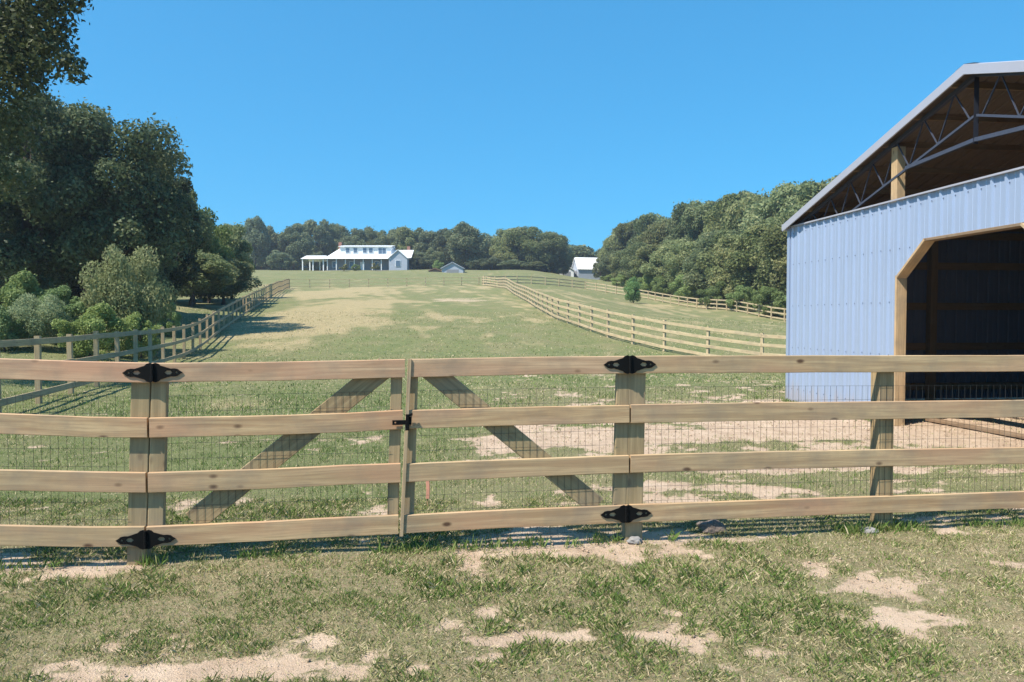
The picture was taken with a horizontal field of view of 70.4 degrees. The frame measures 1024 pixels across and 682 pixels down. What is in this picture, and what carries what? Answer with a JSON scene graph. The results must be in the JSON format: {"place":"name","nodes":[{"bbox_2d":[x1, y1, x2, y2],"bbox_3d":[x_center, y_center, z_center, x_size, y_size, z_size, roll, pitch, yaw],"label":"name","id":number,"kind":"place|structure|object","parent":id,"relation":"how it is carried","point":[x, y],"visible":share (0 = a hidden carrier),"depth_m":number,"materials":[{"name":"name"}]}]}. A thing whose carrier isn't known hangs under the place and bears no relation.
{"place":"outdoors","nodes":[
{"label":"outdoors","id":0,"kind":"place"},
{"bbox_2d":[0,269,1023,681],"bbox_3d":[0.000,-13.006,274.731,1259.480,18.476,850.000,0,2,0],"label":"ground","id":1,"kind":"structure","parent":0,"point":[434,295],"depth_m":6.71,"materials":[{"name":"green plant"}]},
{"bbox_2d":[0,305,29,350],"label":"shrub","id":2,"kind":"object","parent":1,"relation":"on","point":[6,324],"visible":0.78,"depth_m":24.79,"materials":[{"name":"green plant"}]},
{"bbox_2d":[0,268,47,311],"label":"shrub","id":3,"kind":"object","parent":1,"relation":"on","point":[20,283],"visible":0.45,"depth_m":28.42,"materials":[{"name":"green plant"}]},
{"bbox_2d":[0,274,60,305],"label":"broadleaf tree","id":4,"kind":"object","parent":1,"relation":"on","point":[2,280],"visible":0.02,"depth_m":36.65,"materials":[{"name":"green plant"}]},
{"bbox_2d":[5,293,73,346],"bbox_3d":[-17.012,-0.706,25.938,2.246,2.089,2.198,-1,2,-20],"label":"shrub","id":5,"kind":"object","parent":1,"relation":"on","point":[36,325],"visible":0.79,"depth_m":25.67,"materials":[{"name":"green plant"}]},
{"bbox_2d":[0,0,93,204],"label":"oak tree","id":6,"kind":"object","parent":1,"relation":"on","point":[24,44],"visible":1,"depth_m":16.64,"materials":[{"name":"green plant"}]},
{"bbox_2d":[0,86,103,300],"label":"oak tree","id":7,"kind":"object","parent":1,"relation":"on","point":[58,195],"visible":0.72,"depth_m":31.77,"materials":[{"name":"green plant"}]},
{"bbox_2d":[31,283,90,343],"bbox_3d":[-17.334,-1.039,28.067,2.232,2.425,2.194,0,2,-2],"label":"shrub","id":8,"kind":"object","parent":1,"relation":"on","point":[61,293],"visible":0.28,"depth_m":27.73,"materials":[{"name":"green plant"}]},
{"bbox_2d":[0,358,150,564],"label":"board fence","id":9,"kind":"object","parent":1,"relation":"on","point":[133,481],"visible":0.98,"depth_m":4.67,"materials":[{"name":"brown wood"}]},
{"bbox_2d":[64,277,86,301],"bbox_3d":[-24.658,-3.381,41.926,4.063,2.774,3.977,0,2,-5],"label":"broadleaf tree","id":10,"kind":"object","parent":1,"relation":"on","point":[78,290],"visible":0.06,"depth_m":41.87,"materials":[{"name":"green plant"}]},
{"bbox_2d":[50,301,129,357],"bbox_3d":[-14.754,-0.389,25.516,2.268,2.050,2.307,0,2,13],"label":"shrub","id":11,"kind":"object","parent":1,"relation":"on","point":[96,318],"visible":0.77,"depth_m":25.15,"materials":[{"name":"green plant"}]},
{"bbox_2d":[0,90,207,290],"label":"oak tree","id":12,"kind":"object","parent":1,"relation":"on","point":[146,211],"visible":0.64,"depth_m":33.64,"materials":[{"name":"green plant"}]},
{"bbox_2d":[75,242,179,341],"bbox_3d":[-15.189,-1.612,28.403,3.358,4.498,3.432,0,2,-4],"label":"shrub","id":13,"kind":"object","parent":1,"relation":"on","point":[121,291],"visible":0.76,"depth_m":27.65,"materials":[{"name":"green plant"}]},
{"bbox_2d":[119,311,162,357],"bbox_3d":[-13.871,-0.238,27.049,1.628,1.857,1.601,-1,2,-28],"label":"shrub","id":14,"kind":"object","parent":1,"relation":"on","point":[134,320],"visible":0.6,"depth_m":26.79,"materials":[{"name":"green plant"}]},
{"bbox_2d":[0,279,289,412],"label":"paddock fence","id":15,"kind":"object","parent":1,"relation":"on","point":[95,336],"visible":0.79,"depth_m":20.62,"materials":[{"name":"brown wood"}]},
{"bbox_2d":[105,158,204,309],"bbox_3d":[-20.466,-6.059,42.007,4.962,9.411,5.208,1,2,32],"label":"oak tree","id":16,"kind":"object","parent":1,"relation":"on","point":[182,272],"visible":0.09,"depth_m":42.43,"materials":[{"name":"green plant"}]},
{"bbox_2d":[156,301,181,335],"bbox_3d":[-16.115,-1.027,34.012,1.224,1.700,1.245,0,2,-9],"label":"shrub","id":17,"kind":"object","parent":1,"relation":"on","point":[175,316],"visible":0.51,"depth_m":33.83,"materials":[{"name":"green plant"}]},
{"bbox_2d":[171,185,215,302],"bbox_3d":[-24.263,-6.960,52.165,6.126,9.070,5.020,0,2,-3],"label":"broadleaf tree","id":18,"kind":"object","parent":1,"relation":"on","point":[207,229],"visible":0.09,"depth_m":51.83,"materials":[{"name":"green plant"}]},
{"bbox_2d":[170,249,238,306],"bbox_3d":[-22.167,-4.403,50.347,6.098,4.253,5.597,0,2,-16],"label":"broadleaf tree","id":19,"kind":"object","parent":1,"relation":"on","point":[216,276],"visible":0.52,"depth_m":49.60,"materials":[{"name":"green plant"}]},
{"bbox_2d":[193,204,221,303],"bbox_3d":[-24.423,-6.800,55.973,3.825,8.444,4.327,-1,2,-20],"label":"broadleaf tree","id":20,"kind":"object","parent":1,"relation":"on","point":[214,248],"visible":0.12,"depth_m":55.91,"materials":[{"name":"green plant"}]},
{"bbox_2d":[208,223,235,302],"bbox_3d":[-24.907,-6.563,59.992,3.966,7.393,4.487,-1,2,-22],"label":"broadleaf tree","id":21,"kind":"object","parent":1,"relation":"on","point":[225,252],"visible":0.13,"depth_m":59.80,"materials":[{"name":"green plant"}]},
{"bbox_2d":[195,257,264,304],"bbox_3d":[-23.115,-4.773,57.564,5.500,4.012,5.198,1,2,21],"label":"broadleaf tree","id":22,"kind":"object","parent":1,"relation":"on","point":[243,269],"visible":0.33,"depth_m":57.47,"materials":[{"name":"green plant"}]},
{"bbox_2d":[219,222,255,298],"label":"broadleaf tree","id":23,"kind":"object","parent":1,"relation":"on","point":[240,249],"visible":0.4,"depth_m":65.30,"materials":[{"name":"green plant"}]},
{"bbox_2d":[241,215,271,269],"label":"broadleaf tree","id":24,"kind":"object","parent":1,"relation":"on","point":[257,238],"visible":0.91,"depth_m":183.04,"materials":[{"name":"green plant"}]},
{"bbox_2d":[116,358,412,552],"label":"wooden gate","id":25,"kind":"structure","parent":1,"relation":"on","point":[261,470],"depth_m":4.84,"materials":[{"name":"brown wood"}]},
{"bbox_2d":[256,225,286,269],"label":"broadleaf tree","id":26,"kind":"object","parent":1,"relation":"on","point":[273,237],"visible":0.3,"depth_m":189.21,"materials":[{"name":"green plant"}]},
{"bbox_2d":[264,250,297,269],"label":"broadleaf tree","id":27,"kind":"object","parent":1,"relation":"on","point":[284,259],"visible":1,"depth_m":177.79,"materials":[{"name":"green plant"}]},
{"bbox_2d":[254,251,308,269],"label":"broadleaf tree","id":28,"kind":"object","parent":1,"relation":"on","point":[291,267],"visible":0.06,"depth_m":208.56,"materials":[{"name":"green plant"}]},
{"bbox_2d":[277,223,314,269],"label":"broadleaf tree","id":29,"kind":"object","parent":1,"relation":"on","point":[300,245],"visible":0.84,"depth_m":185.76,"materials":[{"name":"green plant"}]},
{"bbox_2d":[301,256,326,270],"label":"carport","id":30,"kind":"object","parent":1,"relation":"on","point":[313,259],"visible":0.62,"depth_m":169.38,"materials":[{"name":"white metal"}]},
{"bbox_2d":[305,251,326,270],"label":"broadleaf tree","id":31,"kind":"object","parent":1,"relation":"on","point":[316,264],"visible":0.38,"depth_m":183.25,"materials":[{"name":"green plant"}]},
{"bbox_2d":[300,219,332,270],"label":"broadleaf tree","id":32,"kind":"object","parent":1,"relation":"on","point":[320,232],"visible":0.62,"depth_m":202.26,"materials":[{"name":"green plant"}]},
{"bbox_2d":[319,223,349,255],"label":"broadleaf tree","id":33,"kind":"object","parent":1,"relation":"on","point":[336,230],"visible":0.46,"depth_m":206.52,"materials":[{"name":"green plant"}]},
{"bbox_2d":[335,228,368,249],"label":"broadleaf tree","id":34,"kind":"object","parent":1,"relation":"on","point":[358,237],"visible":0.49,"depth_m":202.18,"materials":[{"name":"green plant"}]},
{"bbox_2d":[324,242,413,270],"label":"farmhouse","id":35,"kind":"object","parent":1,"relation":"on","point":[385,257],"visible":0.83,"depth_m":169.01,"materials":[{"name":"wood"}]},
{"bbox_2d":[364,226,385,244],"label":"broadleaf tree","id":36,"kind":"object","parent":1,"relation":"on","point":[372,235],"visible":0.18,"depth_m":209.66,"materials":[{"name":"green plant"}]},
{"bbox_2d":[289,277,466,287],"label":"paddock fence","id":37,"kind":"object","parent":1,"relation":"on","point":[368,282],"visible":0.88,"depth_m":101.64,"materials":[{"name":"brown wood"}]},
{"bbox_2d":[374,228,401,249],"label":"broadleaf tree","id":38,"kind":"object","parent":1,"relation":"on","point":[392,237],"visible":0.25,"depth_m":203.86,"materials":[{"name":"green plant"}]},
{"bbox_2d":[395,225,429,249],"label":"broadleaf tree","id":39,"kind":"object","parent":1,"relation":"on","point":[407,236],"visible":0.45,"depth_m":196.72,"materials":[{"name":"green plant"}]},
{"bbox_2d":[409,255,425,269],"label":"tree","id":40,"kind":"object","parent":1,"relation":"on","point":[413,262],"visible":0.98,"depth_m":170.84,"materials":[{"name":"green plant"}]},
{"bbox_2d":[412,250,430,269],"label":"broadleaf tree","id":41,"kind":"object","parent":1,"relation":"on","point":[415,252],"visible":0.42,"depth_m":176.73,"materials":[{"name":"green plant"}]},
{"bbox_2d":[412,230,438,268],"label":"broadleaf tree","id":42,"kind":"object","parent":1,"relation":"on","point":[428,237],"visible":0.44,"depth_m":193.00,"materials":[{"name":"green plant"}]},
{"bbox_2d":[426,481,428,506],"bbox_3d":[-0.722,1.317,6.237,0.036,0.255,0.024,0,2,0],"label":"marker stake","id":43,"kind":"object","parent":1,"relation":"on","point":[427,490],"visible":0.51,"depth_m":6.22,"materials":[{"name":"pink wood"}]},
{"bbox_2d":[422,247,446,268],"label":"broadleaf tree","id":44,"kind":"object","parent":1,"relation":"on","point":[432,254],"visible":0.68,"depth_m":177.85,"materials":[{"name":"green plant"}]},
{"bbox_2d":[432,260,443,269],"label":"shrub","id":45,"kind":"object","parent":1,"relation":"on","point":[438,264],"visible":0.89,"depth_m":158.96,"materials":[{"name":"green plant"}]},
{"bbox_2d":[429,228,459,264],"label":"broadleaf tree","id":46,"kind":"object","parent":1,"relation":"on","point":[439,244],"visible":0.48,"depth_m":187.29,"materials":[{"name":"green plant"}]},
{"bbox_2d":[440,262,465,272],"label":"garden shed","id":47,"kind":"structure","parent":1,"relation":"on","point":[452,267],"depth_m":149.61,"materials":[{"name":"white"}]},
{"bbox_2d":[442,221,488,268],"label":"broadleaf tree","id":48,"kind":"object","parent":1,"relation":"on","point":[463,239],"visible":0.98,"depth_m":178.54,"materials":[{"name":"green plant"}]},
{"bbox_2d":[464,260,489,269],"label":"broadleaf tree","id":49,"kind":"object","parent":1,"relation":"on","point":[472,264],"visible":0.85,"depth_m":174.49,"materials":[{"name":"green plant"}]},
{"bbox_2d":[470,241,492,261],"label":"broadleaf tree","id":50,"kind":"object","parent":1,"relation":"on","point":[486,250],"visible":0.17,"depth_m":201.66,"materials":[{"name":"green plant"}]},
{"bbox_2d":[476,257,504,269],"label":"broadleaf tree","id":51,"kind":"object","parent":1,"relation":"on","point":[493,262],"visible":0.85,"depth_m":174.08,"materials":[{"name":"green plant"}]},
{"bbox_2d":[489,228,518,269],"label":"broadleaf tree","id":52,"kind":"object","parent":1,"relation":"on","point":[495,241],"visible":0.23,"depth_m":192.29,"materials":[{"name":"green plant"}]},
{"bbox_2d":[497,259,524,269],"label":"broadleaf tree","id":53,"kind":"object","parent":1,"relation":"on","point":[512,263],"visible":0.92,"depth_m":171.71,"materials":[{"name":"green plant"}]},
{"bbox_2d":[0,302,1023,499],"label":"pasture grass","id":54,"kind":"structure","parent":1,"relation":"on","point":[752,377],"depth_m":12.95,"materials":[{"name":"green plant"}]},
{"bbox_2d":[0,398,1023,572],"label":"weeds","id":55,"kind":"object","parent":1,"relation":"on","point":[852,528],"visible":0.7,"depth_m":5.11,"materials":[{"name":"green plant"}]},
{"bbox_2d":[5,396,1023,680],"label":"pebbles","id":56,"kind":"object","parent":1,"relation":"on","point":[683,482],"visible":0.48,"depth_m":9.29,"materials":[{"name":"beige stone"}]},
{"bbox_2d":[492,226,542,269],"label":"broadleaf tree","id":57,"kind":"object","parent":1,"relation":"on","point":[507,249],"visible":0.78,"depth_m":176.71,"materials":[{"name":"green plant"}]},
{"bbox_2d":[518,261,546,270],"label":"shrub","id":58,"kind":"object","parent":1,"relation":"on","point":[532,265],"visible":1,"depth_m":169.57,"materials":[{"name":"green plant"}]},
{"bbox_2d":[520,230,574,271],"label":"broadleaf tree","id":59,"kind":"object","parent":1,"relation":"on","point":[550,241],"visible":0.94,"depth_m":173.81,"materials":[{"name":"green plant"}]},
{"bbox_2d":[549,262,569,273],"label":"broadleaf tree","id":60,"kind":"object","parent":1,"relation":"on","point":[557,268],"visible":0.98,"depth_m":174.45,"materials":[{"name":"green plant"}]},
{"bbox_2d":[572,257,600,279],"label":"white roofed house","id":61,"kind":"structure","parent":1,"relation":"on","point":[582,267],"depth_m":187.97,"materials":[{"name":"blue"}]},
{"bbox_2d":[571,244,603,276],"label":"broadleaf tree","id":62,"kind":"object","parent":1,"relation":"on","point":[583,250],"visible":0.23,"depth_m":208.36,"materials":[{"name":"green plant"}]},
{"bbox_2d":[592,260,606,277],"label":"broadleaf tree","id":63,"kind":"object","parent":1,"relation":"on","point":[597,272],"visible":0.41,"depth_m":177.32,"materials":[{"name":"green plant"}]},
{"bbox_2d":[597,228,618,259],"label":"broadleaf tree","id":64,"kind":"object","parent":1,"relation":"on","point":[609,242],"visible":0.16,"depth_m":184.00,"materials":[{"name":"green plant"}]},
{"bbox_2d":[596,249,621,277],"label":"broadleaf tree","id":65,"kind":"object","parent":1,"relation":"on","point":[604,264],"visible":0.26,"depth_m":166.66,"materials":[{"name":"green plant"}]},
{"bbox_2d":[611,274,629,286],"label":"shrub","id":66,"kind":"object","parent":1,"relation":"on","point":[622,282],"visible":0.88,"depth_m":139.20,"materials":[{"name":"green plant"}]},
{"bbox_2d":[608,251,636,281],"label":"broadleaf tree","id":67,"kind":"object","parent":1,"relation":"on","point":[615,266],"visible":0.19,"depth_m":148.36,"materials":[{"name":"green plant"}]},
{"bbox_2d":[610,220,638,253],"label":"broadleaf tree","id":68,"kind":"object","parent":1,"relation":"on","point":[624,231],"visible":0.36,"depth_m":166.23,"materials":[{"name":"green plant"}]},
{"bbox_2d":[623,276,640,302],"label":"round cedar","id":69,"kind":"object","parent":1,"relation":"on","point":[632,290],"visible":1,"depth_m":97.41,"materials":[{"name":"green plant"}]},
{"bbox_2d":[618,241,648,278],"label":"broadleaf tree","id":70,"kind":"object","parent":1,"relation":"on","point":[628,254],"visible":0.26,"depth_m":136.09,"materials":[{"name":"green plant"}]},
{"bbox_2d":[482,276,785,355],"bbox_3d":[1.831,-3.997,64.044,8.306,8.221,84.466,0,2,-13],"label":"paddock fence","id":71,"kind":"object","parent":1,"relation":"on","point":[521,294],"visible":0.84,"depth_m":32.36,"materials":[{"name":"brown wood"}]},
{"bbox_2d":[626,536,641,543],"bbox_3d":[0.876,1.422,5.198,0.108,0.045,0.083,1,2,16],"label":"concrete lump","id":72,"kind":"object","parent":1,"relation":"on","point":[633,539],"visible":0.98,"depth_m":5.17,"materials":[{"name":"white concrete"}]},
{"bbox_2d":[483,276,785,320],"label":"paddock fence","id":73,"kind":"object","parent":1,"relation":"on","point":[696,302],"visible":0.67,"depth_m":100.78,"materials":[{"name":"brown wood"}]},
{"bbox_2d":[626,213,661,247],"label":"broadleaf tree","id":74,"kind":"object","parent":1,"relation":"on","point":[646,221],"visible":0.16,"depth_m":151.95,"materials":[{"name":"green plant"}]},
{"bbox_2d":[637,277,651,292],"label":"shrub","id":75,"kind":"object","parent":1,"relation":"on","point":[643,287],"visible":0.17,"depth_m":121.57,"materials":[{"name":"green plant"}]},
{"bbox_2d":[626,243,668,278],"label":"broadleaf tree","id":76,"kind":"object","parent":1,"relation":"on","point":[642,254],"visible":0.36,"depth_m":124.07,"materials":[{"name":"green plant"}]},
{"bbox_2d":[642,273,661,289],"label":"shrub","id":77,"kind":"object","parent":1,"relation":"on","point":[647,279],"visible":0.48,"depth_m":117.15,"materials":[{"name":"green plant"}]},
{"bbox_2d":[636,217,672,244],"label":"broadleaf tree","id":78,"kind":"object","parent":1,"relation":"on","point":[655,232],"visible":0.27,"depth_m":139.70,"materials":[{"name":"green plant"}]},
{"bbox_2d":[650,274,676,295],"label":"shrub","id":79,"kind":"object","parent":1,"relation":"on","point":[657,282],"visible":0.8,"depth_m":112.97,"materials":[{"name":"green plant"}]},
{"bbox_2d":[639,237,689,294],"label":"broadleaf tree","id":80,"kind":"object","parent":1,"relation":"on","point":[654,266],"visible":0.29,"depth_m":114.77,"materials":[{"name":"green plant"}]},
{"bbox_2d":[659,239,696,292],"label":"broadleaf tree","id":81,"kind":"object","parent":1,"relation":"on","point":[674,258],"visible":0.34,"depth_m":105.97,"materials":[{"name":"green plant"}]},
{"bbox_2d":[662,201,694,243],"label":"broadleaf tree","id":82,"kind":"object","parent":1,"relation":"on","point":[678,229],"visible":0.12,"depth_m":128.70,"materials":[{"name":"green plant"}]},
{"bbox_2d":[669,273,702,301],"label":"shrub","id":83,"kind":"object","parent":1,"relation":"on","point":[684,291],"visible":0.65,"depth_m":101.02,"materials":[{"name":"green plant"}]},
{"bbox_2d":[688,198,703,206],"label":"broadleaf tree","id":84,"kind":"object","parent":1,"relation":"on","point":[695,203],"depth_m":146.99,"materials":[{"name":"green plant"}]},
{"bbox_2d":[679,201,713,282],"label":"broadleaf tree","id":85,"kind":"object","parent":1,"relation":"on","point":[692,219],"visible":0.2,"depth_m":118.88,"materials":[{"name":"green plant"}]},
{"bbox_2d":[680,229,740,289],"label":"broadleaf tree","id":86,"kind":"object","parent":1,"relation":"on","point":[694,274],"visible":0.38,"depth_m":96.28,"materials":[{"name":"green plant"}]},
{"bbox_2d":[696,519,727,533],"bbox_3d":[1.514,1.400,5.495,0.223,0.098,0.147,0,2,0],"label":"field stone","id":87,"kind":"object","parent":1,"relation":"on","point":[714,529],"visible":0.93,"depth_m":5.45,"materials":[{"name":"grey stone"}]},
{"bbox_2d":[696,280,730,308],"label":"shrub","id":88,"kind":"object","parent":1,"relation":"on","point":[709,292],"visible":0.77,"depth_m":89.05,"materials":[{"name":"green plant"}]},
{"bbox_2d":[697,193,744,239],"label":"broadleaf tree","id":89,"kind":"object","parent":1,"relation":"on","point":[712,223],"visible":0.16,"depth_m":109.63,"materials":[{"name":"green plant"}]},
{"bbox_2d":[694,229,756,305],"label":"broadleaf tree","id":90,"kind":"object","parent":1,"relation":"on","point":[714,272],"visible":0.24,"depth_m":91.50,"materials":[{"name":"green plant"}]},
{"bbox_2d":[725,284,758,310],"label":"shrub","id":91,"kind":"object","parent":1,"relation":"on","point":[744,294],"visible":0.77,"depth_m":81.20,"materials":[{"name":"green plant"}]},
{"bbox_2d":[720,191,765,232],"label":"broadleaf tree","id":92,"kind":"object","parent":1,"relation":"on","point":[733,214],"visible":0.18,"depth_m":103.91,"materials":[{"name":"green plant"}]},
{"bbox_2d":[710,223,785,303],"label":"broadleaf tree","id":93,"kind":"object","parent":1,"relation":"on","point":[736,258],"visible":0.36,"depth_m":84.50,"materials":[{"name":"green plant"}]},
{"bbox_2d":[738,181,797,233],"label":"broadleaf tree","id":94,"kind":"object","parent":1,"relation":"on","point":[758,213],"visible":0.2,"depth_m":97.76,"materials":[{"name":"green plant"}]},
{"bbox_2d":[751,285,785,316],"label":"shrub","id":95,"kind":"object","parent":1,"relation":"on","point":[765,295],"visible":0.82,"depth_m":75.14,"materials":[{"name":"green plant"}]},
{"bbox_2d":[751,207,796,295],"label":"broadleaf tree","id":96,"kind":"object","parent":1,"relation":"on","point":[767,270],"visible":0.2,"depth_m":79.88,"materials":[{"name":"green plant"}]},
{"bbox_2d":[759,203,804,280],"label":"broadleaf tree","id":97,"kind":"object","parent":1,"relation":"on","point":[778,264],"visible":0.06,"depth_m":77.61,"materials":[{"name":"green plant"}]},
{"bbox_2d":[763,180,821,223],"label":"broadleaf tree","id":98,"kind":"object","parent":1,"relation":"on","point":[802,189],"visible":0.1,"depth_m":92.95,"materials":[{"name":"green plant"}]},
{"bbox_2d":[797,175,837,205],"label":"broadleaf tree","id":99,"kind":"object","parent":1,"relation":"on","point":[821,186],"depth_m":92.17,"materials":[{"name":"green plant"}]},
{"bbox_2d":[621,355,1023,540],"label":"board fence","id":100,"kind":"object","parent":1,"relation":"on","point":[881,410],"visible":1,"depth_m":5.40,"materials":[{"name":"brown wood"}]},
{"bbox_2d":[404,355,655,540],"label":"wooden gate","id":101,"kind":"structure","parent":100,"relation":"attached to","point":[501,423],"depth_m":5.08,"materials":[{"name":"brown wood"}]},
{"bbox_2d":[782,60,1023,425],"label":"pole barn","id":102,"kind":"structure","parent":1,"relation":"on","point":[905,235],"depth_m":12.15,"materials":[{"name":"white metal"}]},
{"bbox_2d":[925,418,1023,438],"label":"loose plank","id":103,"kind":"object","parent":1,"relation":"on","point":[979,428],"visible":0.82,"depth_m":10.41,"materials":[{"name":"brown wood"}]},
{"bbox_2d":[0,0,1023,251],"label":"sky","id":104,"kind":"structure","parent":0,"point":[578,120],"materials":[{"name":"blue"}]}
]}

